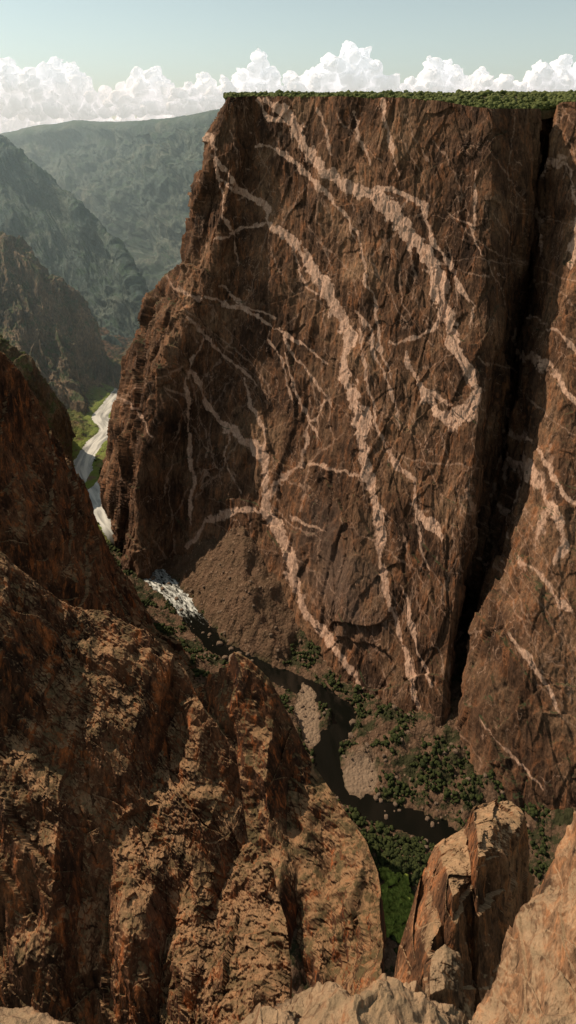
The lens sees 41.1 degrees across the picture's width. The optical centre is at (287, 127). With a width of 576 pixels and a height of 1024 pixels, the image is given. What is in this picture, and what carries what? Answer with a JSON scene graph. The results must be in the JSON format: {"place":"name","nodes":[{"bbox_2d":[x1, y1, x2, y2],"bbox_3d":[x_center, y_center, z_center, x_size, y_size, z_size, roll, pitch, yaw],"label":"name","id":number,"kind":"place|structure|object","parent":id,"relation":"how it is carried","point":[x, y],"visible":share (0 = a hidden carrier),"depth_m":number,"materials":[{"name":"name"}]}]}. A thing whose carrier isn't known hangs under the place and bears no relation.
{"place":"outdoors","nodes":[
{"label":"outdoors","id":0,"kind":"place"},
{"bbox_2d":[0,57,64,118],"bbox_3d":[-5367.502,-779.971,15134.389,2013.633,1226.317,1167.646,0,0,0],"label":"cloud","id":1,"kind":"structure","parent":0,"point":[23,91],"depth_m":14707.07,"materials":[{"name":"white"}]},
{"bbox_2d":[0,1006,73,1023],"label":"rock ledge","id":2,"kind":"object","parent":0,"point":[26,1015],"visible":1,"depth_m":58.02,"materials":[{"name":"beige stone"}]},
{"bbox_2d":[0,334,75,465],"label":"scrub slope","id":3,"kind":"structure","parent":0,"point":[54,411],"depth_m":1441.30,"materials":[{"name":"brown stone"}]},
{"bbox_2d":[0,231,121,414],"bbox_3d":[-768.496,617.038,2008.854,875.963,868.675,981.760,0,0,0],"label":"canyon ridge","id":4,"kind":"structure","parent":0,"point":[49,324],"depth_m":1935.09,"materials":[{"name":"stone"}]},
{"bbox_2d":[18,56,116,122],"bbox_3d":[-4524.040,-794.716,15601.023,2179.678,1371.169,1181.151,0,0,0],"label":"cloud","id":5,"kind":"structure","parent":0,"point":[71,86],"depth_m":15261.71,"materials":[{"name":"white"}]},
{"bbox_2d":[0,135,148,346],"bbox_3d":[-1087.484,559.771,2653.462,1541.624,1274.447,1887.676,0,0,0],"label":"distant ridge","id":6,"kind":"structure","parent":0,"point":[70,239],"depth_m":2577.31,"materials":[{"name":"green stone"}]},
{"bbox_2d":[0,113,176,132],"bbox_3d":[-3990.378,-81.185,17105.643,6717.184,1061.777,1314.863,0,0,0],"label":"cloud","id":7,"kind":"structure","parent":0,"point":[15,123],"depth_m":16674.41,"materials":[{"name":"white"}]},
{"bbox_2d":[0,351,203,687],"bbox_3d":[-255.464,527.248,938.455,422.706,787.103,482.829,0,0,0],"label":"cliff spur","id":8,"kind":"structure","parent":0,"point":[53,540],"depth_m":840.03,"materials":[{"name":"brown stone"}]},
{"bbox_2d":[0,109,219,291],"bbox_3d":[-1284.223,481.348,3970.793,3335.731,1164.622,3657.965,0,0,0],"label":"distant mountain","id":9,"kind":"structure","parent":0,"point":[128,183],"depth_m":3521.83,"materials":[{"name":"green plant"}]},
{"bbox_2d":[97,66,180,118],"bbox_3d":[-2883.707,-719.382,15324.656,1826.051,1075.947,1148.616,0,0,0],"label":"cloud","id":10,"kind":"structure","parent":0,"point":[140,93],"depth_m":14973.53,"materials":[{"name":"white"}]},
{"bbox_2d":[0,551,291,1023],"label":"canyon cliff","id":11,"kind":"structure","parent":0,"point":[137,883],"depth_m":378.41,"materials":[{"name":"brown stone"}]},
{"bbox_2d":[166,71,239,115],"bbox_3d":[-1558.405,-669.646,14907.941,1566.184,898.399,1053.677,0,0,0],"label":"cloud","id":12,"kind":"structure","parent":0,"point":[204,93],"depth_m":14533.22,"materials":[{"name":"white"}]},
{"bbox_2d":[231,48,281,92],"bbox_3d":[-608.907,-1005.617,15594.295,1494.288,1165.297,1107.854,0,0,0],"label":"cloud","id":13,"kind":"structure","parent":0,"point":[259,74],"depth_m":15175.88,"materials":[{"name":"white"}]},
{"bbox_2d":[74,388,457,844],"bbox_3d":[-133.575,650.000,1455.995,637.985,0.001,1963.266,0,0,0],"label":"river","id":14,"kind":"structure","parent":0,"point":[327,765],"depth_m":885.89,"materials":[{"name":"liquid"}]},
{"bbox_2d":[0,0,575,119],"label":"sky","id":15,"kind":"structure","parent":0,"point":[106,39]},
{"bbox_2d":[194,652,385,995],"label":"rocky ridge","id":16,"kind":"structure","parent":0,"point":[306,838],"depth_m":617.31,"materials":[{"name":"brown stone"}]},
{"bbox_2d":[66,327,575,997],"bbox_3d":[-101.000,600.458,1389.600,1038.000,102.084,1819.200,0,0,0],"label":"canyon floor","id":17,"kind":"structure","parent":0,"point":[246,625],"depth_m":915.83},
{"bbox_2d":[216,641,222,645],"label":"boulder","id":18,"kind":"object","parent":17,"relation":"on","point":[219,643],"visible":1,"depth_m":965.25,"materials":[{"name":"brown stone"}]},
{"bbox_2d":[93,459,560,971],"bbox_3d":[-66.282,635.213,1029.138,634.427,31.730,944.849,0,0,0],"label":"riverbank undergrowth","id":19,"kind":"object","parent":17,"relation":"on","point":[359,821],"visible":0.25,"depth_m":760.16,"materials":[{"name":"green plant"}]},
{"bbox_2d":[349,719,355,725],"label":"boulder","id":20,"kind":"object","parent":17,"relation":"on","point":[352,722],"visible":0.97,"depth_m":837.64,"materials":[{"name":"brown stone"}]},
{"bbox_2d":[378,866,413,943],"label":"gully undergrowth","id":21,"kind":"object","parent":17,"relation":"on","point":[398,899],"visible":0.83,"depth_m":622.87,"materials":[{"name":"green plant"}]},
{"bbox_2d":[367,833,426,879],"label":"gully scrub","id":22,"kind":"object","parent":17,"relation":"on","point":[394,852],"visible":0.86,"depth_m":675.47,"materials":[{"name":"green plant"}]},
{"bbox_2d":[98,95,575,811],"bbox_3d":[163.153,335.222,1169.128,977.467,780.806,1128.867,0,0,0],"label":"painted cliff","id":23,"kind":"structure","parent":0,"point":[346,395],"depth_m":997.57,"materials":[{"name":"brown stone"}]},
{"bbox_2d":[282,40,401,92],"bbox_3d":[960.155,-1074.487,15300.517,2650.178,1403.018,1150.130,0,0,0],"label":"cloud","id":24,"kind":"structure","parent":0,"point":[352,67],"depth_m":14890.07,"materials":[{"name":"white"}]},
{"bbox_2d":[240,973,468,1023],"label":"rock ledge","id":25,"kind":"object","parent":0,"point":[383,998],"visible":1,"depth_m":67.22,"materials":[{"name":"beige stone"}]},
{"bbox_2d":[403,981,426,997],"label":"rock pinnacle","id":26,"kind":"object","parent":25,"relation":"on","point":[414,986],"visible":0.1,"depth_m":152.05,"materials":[{"name":"beige stone"}]},
{"bbox_2d":[225,95,555,119],"bbox_3d":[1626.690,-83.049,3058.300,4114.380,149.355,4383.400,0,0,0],"label":"plateau","id":27,"kind":"structure","parent":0,"point":[548,113],"depth_m":1047.57,"materials":[{"name":"green plant"}]},
{"bbox_2d":[223,89,575,110],"bbox_3d":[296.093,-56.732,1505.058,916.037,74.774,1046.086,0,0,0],"label":"plateau woodland","id":28,"kind":"object","parent":27,"relation":"on","point":[492,99],"visible":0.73,"depth_m":1100.00,"materials":[{"name":"green plant"}]},
{"bbox_2d":[393,55,470,92],"bbox_3d":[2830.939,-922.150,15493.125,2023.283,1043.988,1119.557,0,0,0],"label":"cloud","id":29,"kind":"structure","parent":0,"point":[436,74],"depth_m":15138.60,"materials":[{"name":"white"}]},
{"bbox_2d":[422,944,463,1013],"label":"rock pinnacle","id":30,"kind":"object","parent":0,"point":[442,980],"visible":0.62,"depth_m":168.66,"materials":[{"name":"beige stone"}]},
{"bbox_2d":[394,799,537,1020],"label":"rock pinnacle","id":31,"kind":"object","parent":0,"point":[476,887],"visible":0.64,"depth_m":264.89,"materials":[{"name":"brown stone"}]},
{"bbox_2d":[462,66,531,91],"bbox_3d":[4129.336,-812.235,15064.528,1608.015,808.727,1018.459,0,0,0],"label":"cloud","id":32,"kind":"structure","parent":0,"point":[480,78],"depth_m":14749.28,"materials":[{"name":"white"}]},
{"bbox_2d":[468,811,575,1023],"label":"rock buttress","id":33,"kind":"object","parent":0,"point":[534,982],"visible":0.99,"depth_m":114.08,"materials":[{"name":"brown stone"}]},
{"bbox_2d":[522,54,575,91],"bbox_3d":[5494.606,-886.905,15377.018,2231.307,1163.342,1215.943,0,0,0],"label":"cloud","id":34,"kind":"structure","parent":0,"point":[559,74],"depth_m":15029.85,"materials":[{"name":"white"}]}
]}

